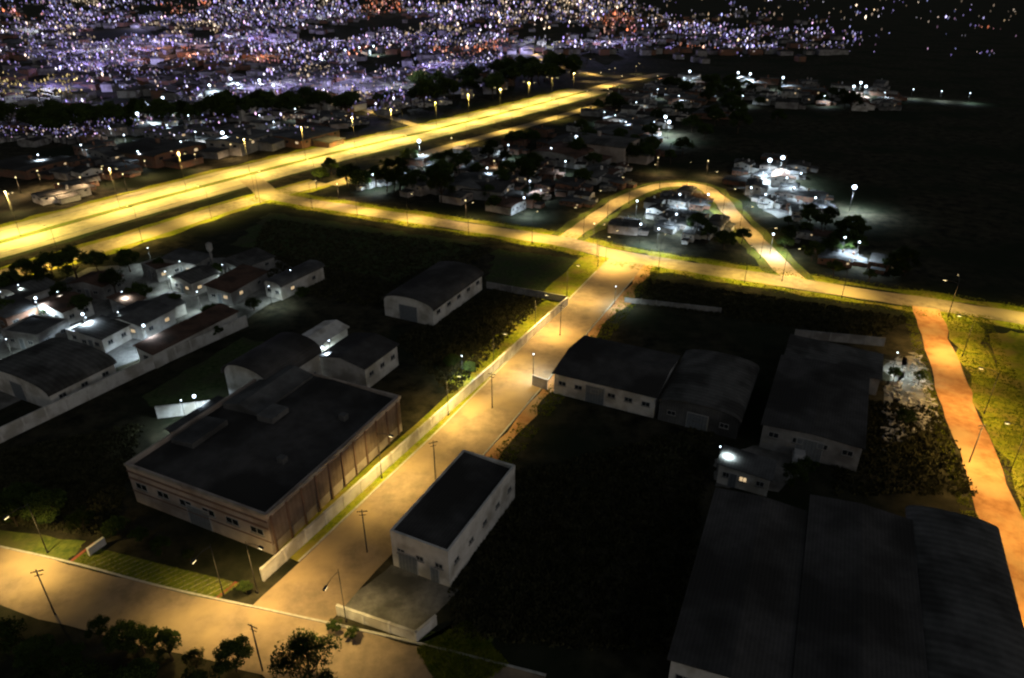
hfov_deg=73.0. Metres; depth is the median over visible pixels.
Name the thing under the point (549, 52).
tree
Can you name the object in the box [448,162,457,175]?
tree
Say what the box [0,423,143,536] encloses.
scrub
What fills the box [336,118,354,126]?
town building
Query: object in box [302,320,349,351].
annex building
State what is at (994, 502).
dirt road
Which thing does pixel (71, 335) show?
house
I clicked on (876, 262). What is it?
town building
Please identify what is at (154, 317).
house
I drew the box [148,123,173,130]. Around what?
town building
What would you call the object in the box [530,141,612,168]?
town building
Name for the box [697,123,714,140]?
tree
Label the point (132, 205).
highway median
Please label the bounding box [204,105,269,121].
town building
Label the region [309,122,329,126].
town building
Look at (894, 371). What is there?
tree
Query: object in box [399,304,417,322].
door
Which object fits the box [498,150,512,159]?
tree
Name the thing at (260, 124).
town building
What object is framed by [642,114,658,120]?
town building
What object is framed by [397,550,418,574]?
door
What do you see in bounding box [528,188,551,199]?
town building
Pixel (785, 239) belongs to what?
tree
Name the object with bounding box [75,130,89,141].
town building
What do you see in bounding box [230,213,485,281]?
field
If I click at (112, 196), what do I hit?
highway verge
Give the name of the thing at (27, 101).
town building
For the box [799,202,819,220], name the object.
tree
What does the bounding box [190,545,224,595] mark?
street lamp
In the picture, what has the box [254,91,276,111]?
tree
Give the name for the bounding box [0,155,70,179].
town building
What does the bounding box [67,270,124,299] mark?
house
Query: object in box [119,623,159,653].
tree
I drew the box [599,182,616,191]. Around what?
town building
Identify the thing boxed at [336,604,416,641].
boundary wall
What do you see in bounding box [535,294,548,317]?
street lamp
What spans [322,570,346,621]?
street lamp
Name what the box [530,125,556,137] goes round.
town building
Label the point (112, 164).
town building
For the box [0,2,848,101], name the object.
town houses
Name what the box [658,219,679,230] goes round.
town building
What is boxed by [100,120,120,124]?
town building
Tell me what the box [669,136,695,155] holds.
tree
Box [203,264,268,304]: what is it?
house
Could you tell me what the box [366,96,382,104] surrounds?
town building
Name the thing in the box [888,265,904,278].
tree
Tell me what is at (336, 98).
tree
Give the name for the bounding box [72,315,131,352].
house
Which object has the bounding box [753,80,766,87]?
town building
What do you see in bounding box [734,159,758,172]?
town building
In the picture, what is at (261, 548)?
street lamp
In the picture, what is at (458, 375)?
street lamp
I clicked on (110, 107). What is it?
tree
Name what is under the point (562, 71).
tree
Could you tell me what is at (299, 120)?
town building
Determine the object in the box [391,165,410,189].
tree
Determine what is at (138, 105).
tree
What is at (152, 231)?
service road
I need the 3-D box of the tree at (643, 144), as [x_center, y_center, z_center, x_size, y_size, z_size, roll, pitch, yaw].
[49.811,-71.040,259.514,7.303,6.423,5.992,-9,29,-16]
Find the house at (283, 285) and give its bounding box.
[262,260,324,299]
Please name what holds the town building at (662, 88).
on the ground at (932, 174)
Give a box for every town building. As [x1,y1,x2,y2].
[0,92,29,102]
[0,128,21,133]
[0,131,17,142]
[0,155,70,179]
[1,133,16,141]
[2,121,34,133]
[13,132,31,139]
[16,96,40,105]
[17,133,30,140]
[17,136,51,147]
[27,131,51,140]
[31,183,91,205]
[40,94,60,98]
[40,97,60,105]
[41,127,62,138]
[48,165,75,180]
[53,133,59,142]
[54,177,99,190]
[56,127,85,133]
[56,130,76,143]
[59,154,92,166]
[60,98,82,105]
[66,121,99,127]
[67,124,94,128]
[69,163,104,180]
[72,141,106,155]
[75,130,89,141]
[79,131,106,142]
[84,146,138,165]
[87,137,115,145]
[95,122,127,135]
[97,160,139,168]
[98,168,119,179]
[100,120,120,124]
[106,164,142,177]
[108,138,206,168]
[127,123,152,135]
[132,124,210,140]
[136,116,148,122]
[146,116,175,120]
[146,118,177,125]
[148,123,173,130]
[163,137,184,141]
[169,99,194,104]
[183,97,198,101]
[183,118,201,123]
[184,93,202,100]
[193,123,255,142]
[199,129,284,158]
[201,114,233,121]
[201,117,226,122]
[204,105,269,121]
[205,122,229,128]
[249,118,279,129]
[262,111,274,119]
[266,124,287,132]
[268,97,316,116]
[270,125,343,148]
[280,110,302,118]
[295,111,350,123]
[296,122,316,125]
[297,111,311,115]
[306,114,329,125]
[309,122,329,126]
[313,94,367,111]
[315,110,328,113]
[326,115,349,121]
[328,119,347,128]
[332,108,346,112]
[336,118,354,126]
[339,107,354,112]
[351,117,369,124]
[356,176,383,190]
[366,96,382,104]
[373,106,400,115]
[380,99,400,106]
[384,99,410,108]
[399,176,442,197]
[400,154,435,166]
[402,165,416,176]
[408,168,425,178]
[411,97,422,105]
[418,98,433,106]
[437,96,451,104]
[438,187,473,204]
[441,172,498,190]
[449,157,480,165]
[453,145,471,152]
[453,165,482,175]
[461,178,523,200]
[469,147,505,160]
[470,148,487,159]
[479,157,500,165]
[479,167,512,175]
[483,163,509,168]
[484,195,526,215]
[493,145,503,150]
[497,176,524,189]
[502,137,527,146]
[507,144,529,154]
[509,192,545,208]
[511,170,540,184]
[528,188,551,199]
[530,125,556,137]
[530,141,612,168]
[533,179,557,192]
[536,139,550,147]
[539,168,564,179]
[540,160,554,167]
[544,158,560,166]
[547,135,568,143]
[555,175,593,196]
[555,187,582,194]
[559,194,596,207]
[562,131,655,164]
[566,121,582,131]
[572,164,619,184]
[573,188,598,201]
[574,160,589,168]
[580,106,607,116]
[586,124,663,142]
[594,119,622,128]
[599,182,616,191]
[600,107,620,114]
[603,113,623,121]
[605,97,631,106]
[607,166,622,175]
[608,176,636,189]
[608,218,649,235]
[609,87,630,92]
[611,113,638,118]
[612,88,638,92]
[615,162,632,172]
[617,216,646,226]
[620,91,648,100]
[620,103,640,115]
[620,116,657,125]
[631,99,656,107]
[636,97,656,104]
[636,109,651,116]
[638,91,655,98]
[639,88,657,94]
[639,106,652,110]
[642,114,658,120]
[643,83,668,93]
[643,196,669,207]
[644,81,659,84]
[645,203,669,219]
[654,149,664,156]
[654,223,676,233]
[655,120,672,128]
[655,213,674,223]
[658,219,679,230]
[660,189,675,198]
[662,106,682,115]
[664,92,672,99]
[665,208,685,219]
[668,85,682,93]
[668,93,706,104]
[668,194,693,207]
[672,99,691,108]
[674,218,690,229]
[676,114,686,120]
[676,185,701,195]
[678,71,700,80]
[679,209,708,219]
[681,225,701,244]
[685,89,717,100]
[689,84,704,90]
[689,199,710,210]
[690,101,700,107]
[691,76,704,82]
[691,193,713,201]
[691,217,707,230]
[692,108,729,119]
[696,81,705,84]
[700,105,730,113]
[701,214,734,239]
[722,175,749,186]
[732,94,748,99]
[732,167,748,175]
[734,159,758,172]
[736,76,761,85]
[743,94,754,99]
[745,177,768,194]
[746,83,768,90]
[751,193,762,201]
[752,93,774,104]
[752,172,769,179]
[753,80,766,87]
[758,194,781,208]
[759,160,791,169]
[759,168,771,177]
[760,75,779,84]
[760,89,780,95]
[761,152,786,159]
[770,95,783,104]
[771,169,795,185]
[775,96,806,108]
[775,187,796,197]
[778,196,795,204]
[779,180,801,188]
[781,83,802,88]
[781,87,801,97]
[783,233,800,242]
[785,160,818,172]
[786,168,805,179]
[786,198,807,211]
[787,80,804,86]
[789,204,802,221]
[794,188,827,202]
[796,226,818,239]
[798,90,814,97]
[801,78,819,86]
[801,86,826,95]
[801,95,815,103]
[811,190,833,200]
[812,229,832,240]
[813,199,836,213]
[814,98,835,105]
[814,237,845,253]
[817,248,866,267]
[826,89,839,97]
[831,82,858,90]
[834,90,870,100]
[840,246,862,255]
[851,97,875,111]
[852,252,864,260]
[863,85,898,94]
[867,253,903,273]
[869,88,887,96]
[871,97,886,107]
[873,78,890,88]
[877,96,901,104]
[878,99,901,110]
[889,93,907,100]
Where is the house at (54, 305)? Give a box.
[33,291,94,323]
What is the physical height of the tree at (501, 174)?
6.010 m
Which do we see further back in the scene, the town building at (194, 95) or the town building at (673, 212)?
the town building at (194, 95)
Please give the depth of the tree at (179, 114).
316.62 m
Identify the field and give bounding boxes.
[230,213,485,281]
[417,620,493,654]
[485,249,578,290]
[989,331,1023,425]
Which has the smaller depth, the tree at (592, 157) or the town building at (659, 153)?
the tree at (592, 157)
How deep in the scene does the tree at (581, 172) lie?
222.95 m
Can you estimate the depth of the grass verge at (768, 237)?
193.60 m
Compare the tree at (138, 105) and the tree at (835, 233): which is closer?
the tree at (835, 233)
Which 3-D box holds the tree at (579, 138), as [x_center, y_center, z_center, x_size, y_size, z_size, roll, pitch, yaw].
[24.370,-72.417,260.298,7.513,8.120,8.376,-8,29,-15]
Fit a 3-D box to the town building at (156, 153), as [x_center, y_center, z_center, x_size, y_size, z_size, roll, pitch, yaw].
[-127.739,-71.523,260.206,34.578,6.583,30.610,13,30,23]
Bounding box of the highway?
[0,89,605,257]
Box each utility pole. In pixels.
[31,569,55,614]
[247,623,263,670]
[357,509,367,551]
[429,440,437,479]
[488,372,494,407]
[969,424,985,462]
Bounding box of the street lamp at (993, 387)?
[979,367,999,413]
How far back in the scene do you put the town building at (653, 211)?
194.81 m
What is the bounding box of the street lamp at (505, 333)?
[493,332,506,361]
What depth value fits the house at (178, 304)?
138.22 m
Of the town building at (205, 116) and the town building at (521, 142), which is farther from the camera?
the town building at (205, 116)
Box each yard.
[0,258,290,409]
[345,565,458,629]
[713,445,808,491]
[733,173,808,217]
[881,352,936,450]
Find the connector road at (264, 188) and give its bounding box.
[233,174,278,196]
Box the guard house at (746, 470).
[716,444,776,495]
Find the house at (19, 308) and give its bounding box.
[0,294,39,328]
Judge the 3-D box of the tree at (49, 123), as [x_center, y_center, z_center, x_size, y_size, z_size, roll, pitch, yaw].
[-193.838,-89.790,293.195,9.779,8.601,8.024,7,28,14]
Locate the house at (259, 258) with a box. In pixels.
[221,247,275,271]
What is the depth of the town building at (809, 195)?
209.85 m
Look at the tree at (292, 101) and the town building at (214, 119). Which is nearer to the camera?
the town building at (214, 119)
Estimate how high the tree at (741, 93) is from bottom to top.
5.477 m
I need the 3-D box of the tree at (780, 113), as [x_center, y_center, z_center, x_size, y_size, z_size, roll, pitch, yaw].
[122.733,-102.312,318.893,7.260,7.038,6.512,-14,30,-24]
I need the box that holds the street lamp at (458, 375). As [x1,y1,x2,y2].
[446,373,461,415]
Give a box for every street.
[0,548,544,677]
[251,258,643,677]
[255,193,1023,324]
[362,108,419,125]
[533,54,601,75]
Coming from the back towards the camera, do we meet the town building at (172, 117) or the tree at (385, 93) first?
the tree at (385, 93)
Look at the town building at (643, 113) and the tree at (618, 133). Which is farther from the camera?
the town building at (643, 113)
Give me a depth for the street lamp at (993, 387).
105.08 m
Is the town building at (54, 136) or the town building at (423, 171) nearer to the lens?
the town building at (423, 171)
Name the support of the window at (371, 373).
in the shed at (369, 360)
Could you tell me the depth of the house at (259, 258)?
158.98 m
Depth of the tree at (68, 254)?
151.14 m
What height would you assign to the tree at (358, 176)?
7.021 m
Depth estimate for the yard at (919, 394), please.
113.95 m
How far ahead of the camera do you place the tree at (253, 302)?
139.47 m
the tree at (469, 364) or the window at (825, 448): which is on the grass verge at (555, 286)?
the tree at (469, 364)
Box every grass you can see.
[490,264,664,463]
[902,304,978,517]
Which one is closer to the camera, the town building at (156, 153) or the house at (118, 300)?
the house at (118, 300)
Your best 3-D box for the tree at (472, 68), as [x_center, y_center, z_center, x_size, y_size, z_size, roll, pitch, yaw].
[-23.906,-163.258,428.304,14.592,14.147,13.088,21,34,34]
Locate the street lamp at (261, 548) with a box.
[245,541,263,593]
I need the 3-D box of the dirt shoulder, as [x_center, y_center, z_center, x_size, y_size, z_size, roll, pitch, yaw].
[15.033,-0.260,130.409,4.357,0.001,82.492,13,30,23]
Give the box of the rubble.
[880,355,940,441]
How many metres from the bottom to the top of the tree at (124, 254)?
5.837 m
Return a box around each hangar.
[221,332,321,394]
[381,261,483,325]
[552,335,680,417]
[658,349,759,438]
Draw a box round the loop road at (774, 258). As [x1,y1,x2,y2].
[560,182,803,278]
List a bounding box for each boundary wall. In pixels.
[0,361,144,442]
[86,537,105,555]
[141,315,247,372]
[155,400,209,418]
[259,451,393,581]
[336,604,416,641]
[392,363,492,462]
[415,614,436,641]
[486,281,565,301]
[493,296,567,372]
[532,374,547,389]
[624,297,721,311]
[794,329,885,345]
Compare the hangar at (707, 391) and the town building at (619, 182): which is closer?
the hangar at (707, 391)
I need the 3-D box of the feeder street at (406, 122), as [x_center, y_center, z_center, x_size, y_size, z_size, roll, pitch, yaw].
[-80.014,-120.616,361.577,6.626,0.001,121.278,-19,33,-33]
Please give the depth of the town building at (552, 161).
249.14 m
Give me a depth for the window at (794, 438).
96.95 m
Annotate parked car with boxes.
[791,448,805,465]
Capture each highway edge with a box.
[0,89,575,231]
[0,92,600,253]
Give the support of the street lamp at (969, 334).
on the grass verge at (994, 414)
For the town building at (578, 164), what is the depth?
245.83 m
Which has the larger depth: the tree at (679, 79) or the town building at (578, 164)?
the tree at (679, 79)
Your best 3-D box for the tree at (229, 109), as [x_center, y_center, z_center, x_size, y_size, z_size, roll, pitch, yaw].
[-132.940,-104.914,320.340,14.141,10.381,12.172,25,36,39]
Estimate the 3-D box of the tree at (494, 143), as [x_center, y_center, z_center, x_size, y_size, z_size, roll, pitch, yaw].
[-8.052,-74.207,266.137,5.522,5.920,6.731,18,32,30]
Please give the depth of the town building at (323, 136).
280.65 m
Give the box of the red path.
[70,542,237,599]
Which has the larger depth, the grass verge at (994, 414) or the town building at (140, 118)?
the town building at (140, 118)
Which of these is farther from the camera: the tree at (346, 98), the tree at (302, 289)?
the tree at (346, 98)
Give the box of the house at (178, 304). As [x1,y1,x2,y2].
[149,292,186,318]
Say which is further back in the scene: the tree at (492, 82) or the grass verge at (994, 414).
the tree at (492, 82)
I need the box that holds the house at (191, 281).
[168,265,220,295]
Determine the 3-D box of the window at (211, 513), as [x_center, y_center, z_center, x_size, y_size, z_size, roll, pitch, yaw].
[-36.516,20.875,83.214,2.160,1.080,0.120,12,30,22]
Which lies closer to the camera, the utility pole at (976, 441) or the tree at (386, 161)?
the utility pole at (976, 441)
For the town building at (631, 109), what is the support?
on the ground at (932, 174)
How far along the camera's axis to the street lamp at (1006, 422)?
92.59 m
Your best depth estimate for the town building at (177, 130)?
285.36 m
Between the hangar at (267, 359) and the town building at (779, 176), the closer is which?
the hangar at (267, 359)
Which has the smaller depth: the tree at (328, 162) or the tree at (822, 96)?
the tree at (328, 162)
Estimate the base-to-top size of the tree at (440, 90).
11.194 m
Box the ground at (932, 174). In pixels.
[0,0,1023,677]
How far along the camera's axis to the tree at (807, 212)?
186.31 m
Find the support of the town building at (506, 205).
on the ground at (932, 174)
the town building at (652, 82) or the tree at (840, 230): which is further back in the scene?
the town building at (652, 82)
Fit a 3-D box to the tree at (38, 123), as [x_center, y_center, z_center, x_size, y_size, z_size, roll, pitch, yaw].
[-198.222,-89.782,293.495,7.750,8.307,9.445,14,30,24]
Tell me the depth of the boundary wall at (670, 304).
141.96 m
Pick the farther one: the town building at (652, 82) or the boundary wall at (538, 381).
the town building at (652, 82)
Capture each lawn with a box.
[0,530,85,563]
[141,337,263,407]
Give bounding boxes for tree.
[0,101,26,124]
[0,269,22,286]
[0,298,14,309]
[0,481,42,515]
[0,500,22,526]
[0,615,26,660]
[8,257,40,278]
[14,103,39,130]
[19,488,67,523]
[21,267,55,282]
[25,113,40,132]
[30,250,69,274]
[31,118,48,129]
[35,98,70,119]
[39,103,69,119]
[43,118,65,129]
[48,280,72,294]
[52,243,93,278]
[53,113,75,128]
[63,505,96,529]
[67,293,92,310]
[69,102,78,115]
[71,101,96,121]
[72,105,96,128]
[81,249,109,270]
[83,614,110,638]
[91,108,113,124]
[93,101,125,120]
[98,266,124,292]
[99,515,130,537]
[101,619,141,652]
[104,103,128,122]
[108,657,159,677]
[112,248,139,271]
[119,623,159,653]
[123,116,142,125]
[124,97,147,109]
[124,108,137,118]
[124,281,152,296]
[131,99,149,121]
[143,97,176,124]
[144,626,181,661]
[152,254,164,263]
[167,292,181,298]
[171,98,189,118]
[174,107,192,122]
[180,104,201,123]
[181,646,206,670]
[181,664,224,677]
[182,549,194,561]
[189,100,206,123]
[196,94,224,116]
[200,303,214,310]
[209,91,235,111]
[209,101,236,116]
[210,262,222,273]
[212,634,253,673]
[213,325,223,334]
[221,88,239,100]
[222,101,239,122]
[232,95,239,104]
[236,580,252,594]
[239,94,258,113]
[245,297,261,310]
[248,87,267,110]
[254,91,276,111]
[260,90,283,114]
[267,626,342,677]
[273,99,284,110]
[277,91,301,105]
[279,90,297,105]
[284,97,307,111]
[294,85,315,101]
[294,286,309,299]
[306,89,333,110]
[310,167,329,180]
[321,156,338,176]
[326,618,342,631]
[331,95,343,108]
[335,164,351,187]
[337,93,353,106]
[337,101,352,107]
[339,90,360,103]
[344,625,359,638]
[345,169,371,186]
[347,164,360,184]
[367,165,379,187]
[371,92,382,106]
[373,165,396,191]
[379,157,392,167]
[381,91,389,99]
[382,168,405,191]
[389,156,409,168]
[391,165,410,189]
[398,175,415,186]
[399,147,417,158]
[404,88,429,100]
[406,77,438,108]
[406,168,426,187]
[407,69,430,83]
[424,166,431,175]
[426,83,445,101]
[426,171,456,202]
[427,160,452,178]
[429,70,446,81]
[429,152,445,161]
[431,158,454,172]
[434,75,456,97]
[440,148,455,160]
[443,354,461,366]
[444,83,458,99]
[446,79,461,98]
[447,153,470,173]
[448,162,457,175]
[454,68,475,79]
[460,76,479,87]
[461,63,483,86]
[461,149,472,158]
[461,361,476,372]
[469,161,484,171]
[480,144,496,158]
[482,73,504,84]
[482,184,494,194]
[483,76,501,98]
[484,139,497,146]
[485,195,501,205]
[487,59,506,71]
[488,71,504,79]
[492,168,510,180]
[496,160,516,172]
[497,56,514,68]
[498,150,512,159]
[504,130,518,141]
[505,65,520,86]
[509,62,520,79]
[510,129,529,138]
[511,155,535,169]
[514,55,526,66]
[518,165,537,187]
[521,56,536,78]
[521,61,534,81]
[521,65,544,83]
[521,128,540,144]
[527,151,543,167]
[528,60,547,83]
[529,191,544,201]
[542,50,557,62]
[543,63,550,81]
[543,66,561,82]
[544,53,554,61]
[548,55,561,65]
[551,63,559,80]
[553,53,565,70]
[558,65,566,78]
[561,56,575,72]
[562,59,581,79]
[565,52,582,73]
[566,139,587,149]
[568,136,586,143]
[571,168,591,179]
[573,118,588,129]
[580,126,597,133]
[585,151,601,163]
[591,99,603,107]
[604,91,623,106]
[610,97,628,110]
[612,127,628,134]
[612,130,624,136]
[625,141,639,156]
[625,149,640,156]
[630,134,642,142]
[636,141,652,147]
[638,146,655,156]
[641,122,663,135]
[643,136,661,149]
[650,108,666,117]
[658,76,678,85]
[665,149,676,164]
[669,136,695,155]
[674,77,682,82]
[674,102,683,113]
[678,80,695,89]
[680,115,704,131]
[687,211,708,227]
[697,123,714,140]
[699,89,713,104]
[700,222,718,243]
[701,74,712,85]
[703,104,722,112]
[706,78,724,94]
[713,229,736,248]
[717,91,741,107]
[721,73,740,90]
[722,79,742,91]
[727,99,748,111]
[734,91,744,96]
[736,228,751,243]
[742,79,752,84]
[746,83,756,90]
[755,96,765,105]
[771,109,787,124]
[775,86,783,94]
[775,234,794,248]
[781,224,798,246]
[782,461,809,487]
[784,215,793,224]
[797,456,820,471]
[798,221,813,230]
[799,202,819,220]
[801,207,821,222]
[801,240,824,261]
[814,212,831,229]
[815,92,828,99]
[819,204,839,224]
[819,213,833,229]
[822,238,842,250]
[827,259,845,275]
[828,86,837,100]
[829,230,840,238]
[833,219,847,228]
[834,227,847,240]
[836,88,847,100]
[838,93,848,108]
[838,214,866,230]
[841,229,858,241]
[842,242,856,248]
[843,89,864,112]
[847,220,871,234]
[850,234,868,250]
[862,269,876,281]
[882,253,910,269]
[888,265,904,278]
[888,367,902,381]
[889,245,922,267]
[896,407,917,422]
[913,370,925,384]
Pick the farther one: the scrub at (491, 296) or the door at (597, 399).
the scrub at (491, 296)
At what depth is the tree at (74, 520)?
83.44 m
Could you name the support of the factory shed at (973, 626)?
on the ground at (932, 174)
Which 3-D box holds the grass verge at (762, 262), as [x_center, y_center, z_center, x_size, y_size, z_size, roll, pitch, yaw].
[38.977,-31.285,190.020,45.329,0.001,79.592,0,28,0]
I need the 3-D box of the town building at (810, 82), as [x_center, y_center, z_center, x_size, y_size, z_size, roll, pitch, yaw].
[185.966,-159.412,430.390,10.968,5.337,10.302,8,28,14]
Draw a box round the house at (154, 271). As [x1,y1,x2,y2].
[141,258,180,281]
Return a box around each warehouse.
[123,366,401,554]
[390,449,514,586]
[759,355,869,471]
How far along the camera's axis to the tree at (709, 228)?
174.25 m
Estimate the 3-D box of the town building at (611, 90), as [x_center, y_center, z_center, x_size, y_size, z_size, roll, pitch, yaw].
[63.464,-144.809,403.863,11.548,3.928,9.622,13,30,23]
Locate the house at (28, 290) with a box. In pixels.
[0,277,55,301]
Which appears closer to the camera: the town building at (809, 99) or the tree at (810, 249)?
the tree at (810, 249)
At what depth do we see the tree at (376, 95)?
358.88 m
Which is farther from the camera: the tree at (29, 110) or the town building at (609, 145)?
the tree at (29, 110)
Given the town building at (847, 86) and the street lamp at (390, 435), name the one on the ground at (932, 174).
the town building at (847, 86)
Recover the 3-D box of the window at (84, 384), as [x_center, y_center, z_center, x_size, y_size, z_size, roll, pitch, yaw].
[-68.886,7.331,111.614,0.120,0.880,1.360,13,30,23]
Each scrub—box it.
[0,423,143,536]
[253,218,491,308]
[396,288,543,393]
[638,278,908,336]
[830,400,977,496]
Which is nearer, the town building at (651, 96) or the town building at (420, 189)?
the town building at (420, 189)
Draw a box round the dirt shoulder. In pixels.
[484,265,651,459]
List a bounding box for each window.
[58,391,66,398]
[81,380,89,388]
[101,370,109,377]
[135,482,148,492]
[156,490,170,500]
[178,498,192,509]
[201,507,215,518]
[225,515,239,527]
[250,525,264,536]
[369,369,374,377]
[396,548,404,555]
[415,555,423,562]
[434,562,443,570]
[454,555,459,565]
[558,381,565,386]
[574,384,581,390]
[607,392,615,398]
[623,397,632,403]
[641,401,649,407]
[666,410,675,416]
[675,673,687,677]
[718,423,728,429]
[721,471,729,478]
[738,476,746,483]
[755,480,763,488]
[767,431,778,439]
[791,437,802,445]
[815,443,827,451]
[841,449,853,457]
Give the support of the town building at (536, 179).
on the ground at (932, 174)
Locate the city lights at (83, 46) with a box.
[0,0,1015,123]
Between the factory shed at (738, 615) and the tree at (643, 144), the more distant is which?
the tree at (643, 144)
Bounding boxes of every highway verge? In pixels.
[0,88,568,226]
[0,92,608,260]
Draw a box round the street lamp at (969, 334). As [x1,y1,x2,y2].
[957,314,974,356]
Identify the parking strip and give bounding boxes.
[72,548,238,599]
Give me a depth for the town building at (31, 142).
278.14 m
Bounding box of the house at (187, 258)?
[161,248,212,270]
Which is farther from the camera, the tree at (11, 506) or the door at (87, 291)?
the door at (87, 291)
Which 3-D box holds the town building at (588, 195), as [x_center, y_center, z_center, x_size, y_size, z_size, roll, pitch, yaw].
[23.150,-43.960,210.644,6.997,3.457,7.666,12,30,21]
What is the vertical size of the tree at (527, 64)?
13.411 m
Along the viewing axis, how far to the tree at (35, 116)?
299.46 m
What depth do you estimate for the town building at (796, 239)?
177.07 m
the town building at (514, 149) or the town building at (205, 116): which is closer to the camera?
the town building at (514, 149)
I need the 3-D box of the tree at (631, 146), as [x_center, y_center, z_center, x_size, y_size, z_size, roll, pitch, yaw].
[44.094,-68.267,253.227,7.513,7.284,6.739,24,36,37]
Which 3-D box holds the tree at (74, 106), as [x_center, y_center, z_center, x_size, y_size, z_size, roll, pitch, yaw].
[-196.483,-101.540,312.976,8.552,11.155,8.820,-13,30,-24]
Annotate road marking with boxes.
[0,91,596,248]
[0,92,606,257]
[5,97,537,226]
[12,90,579,232]
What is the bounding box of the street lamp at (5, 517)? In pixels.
[2,503,48,552]
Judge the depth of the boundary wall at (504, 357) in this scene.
128.79 m
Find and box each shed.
[0,337,116,406]
[132,303,238,368]
[164,395,223,433]
[319,332,399,387]
[667,487,808,677]
[784,334,882,394]
[793,494,927,677]
[905,505,1023,677]
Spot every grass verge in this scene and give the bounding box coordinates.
[0,179,311,269]
[27,184,330,274]
[268,201,1023,329]
[279,256,608,561]
[290,193,1023,311]
[446,254,593,385]
[551,180,815,280]
[576,186,776,274]
[940,311,1023,518]
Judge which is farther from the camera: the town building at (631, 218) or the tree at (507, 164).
the tree at (507, 164)
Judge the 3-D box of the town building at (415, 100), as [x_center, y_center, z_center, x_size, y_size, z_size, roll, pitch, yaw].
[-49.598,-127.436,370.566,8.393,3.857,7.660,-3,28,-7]
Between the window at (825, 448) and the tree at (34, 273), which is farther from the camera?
the tree at (34, 273)
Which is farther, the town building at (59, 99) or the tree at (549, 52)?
the tree at (549, 52)
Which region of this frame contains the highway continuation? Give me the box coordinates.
[584,73,667,90]
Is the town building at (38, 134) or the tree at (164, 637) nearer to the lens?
the tree at (164, 637)
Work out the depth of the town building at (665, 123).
312.25 m
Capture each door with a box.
[9,380,27,401]
[18,338,25,348]
[84,289,90,297]
[87,339,93,346]
[179,283,184,293]
[185,503,212,531]
[217,293,222,302]
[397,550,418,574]
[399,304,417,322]
[429,566,439,583]
[585,384,604,405]
[685,411,708,431]
[727,472,737,487]
[795,437,824,462]
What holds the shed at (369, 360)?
on the ground at (932, 174)
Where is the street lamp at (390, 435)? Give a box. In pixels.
[377,433,392,477]
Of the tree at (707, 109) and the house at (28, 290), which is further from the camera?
the tree at (707, 109)
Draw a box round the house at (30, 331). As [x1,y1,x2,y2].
[0,314,69,348]
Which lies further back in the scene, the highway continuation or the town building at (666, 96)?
the highway continuation
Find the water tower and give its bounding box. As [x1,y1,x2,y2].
[205,242,213,264]
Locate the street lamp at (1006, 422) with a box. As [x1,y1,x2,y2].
[1004,421,1023,472]
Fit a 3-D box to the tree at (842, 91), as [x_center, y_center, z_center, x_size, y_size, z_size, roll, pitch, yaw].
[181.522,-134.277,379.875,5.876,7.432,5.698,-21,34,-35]
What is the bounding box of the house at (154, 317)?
[107,300,175,339]
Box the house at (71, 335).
[65,323,83,341]
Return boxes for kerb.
[0,545,545,676]
[298,271,596,561]
[483,277,633,454]
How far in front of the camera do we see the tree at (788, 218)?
186.89 m
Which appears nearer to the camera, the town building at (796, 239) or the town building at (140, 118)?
the town building at (796, 239)
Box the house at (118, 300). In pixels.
[106,289,146,311]
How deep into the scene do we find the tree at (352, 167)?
223.83 m
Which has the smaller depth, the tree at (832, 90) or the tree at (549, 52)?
the tree at (832, 90)
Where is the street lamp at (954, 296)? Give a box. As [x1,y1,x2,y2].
[943,279,958,316]
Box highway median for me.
[0,90,591,243]
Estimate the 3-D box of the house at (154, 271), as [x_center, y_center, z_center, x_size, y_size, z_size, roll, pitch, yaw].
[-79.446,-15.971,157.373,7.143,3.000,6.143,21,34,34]
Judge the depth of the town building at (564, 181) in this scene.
217.58 m
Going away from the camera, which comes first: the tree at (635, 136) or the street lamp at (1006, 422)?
the street lamp at (1006, 422)
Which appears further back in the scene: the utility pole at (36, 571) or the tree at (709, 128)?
the tree at (709, 128)
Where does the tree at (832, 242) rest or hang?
on the ground at (932, 174)
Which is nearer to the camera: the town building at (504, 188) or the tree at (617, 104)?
the town building at (504, 188)
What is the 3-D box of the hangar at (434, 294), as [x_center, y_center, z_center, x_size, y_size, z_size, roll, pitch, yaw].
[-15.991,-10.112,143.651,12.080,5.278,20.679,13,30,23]
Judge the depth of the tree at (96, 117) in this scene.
303.10 m
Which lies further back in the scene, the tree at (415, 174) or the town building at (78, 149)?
the town building at (78, 149)
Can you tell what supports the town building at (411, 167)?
on the ground at (932, 174)
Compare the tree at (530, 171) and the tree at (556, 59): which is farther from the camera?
the tree at (556, 59)
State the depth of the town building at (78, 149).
265.40 m
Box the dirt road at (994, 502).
[912,306,1023,625]
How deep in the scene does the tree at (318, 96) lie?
339.37 m
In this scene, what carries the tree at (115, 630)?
on the ground at (932, 174)
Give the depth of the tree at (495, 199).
198.27 m
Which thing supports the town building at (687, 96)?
on the ground at (932, 174)
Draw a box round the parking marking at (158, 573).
[99,553,230,593]
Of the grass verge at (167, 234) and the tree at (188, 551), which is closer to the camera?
the tree at (188, 551)
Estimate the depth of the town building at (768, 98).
371.45 m
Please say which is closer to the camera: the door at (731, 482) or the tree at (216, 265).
the door at (731, 482)
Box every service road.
[0,180,327,275]
[326,105,598,185]

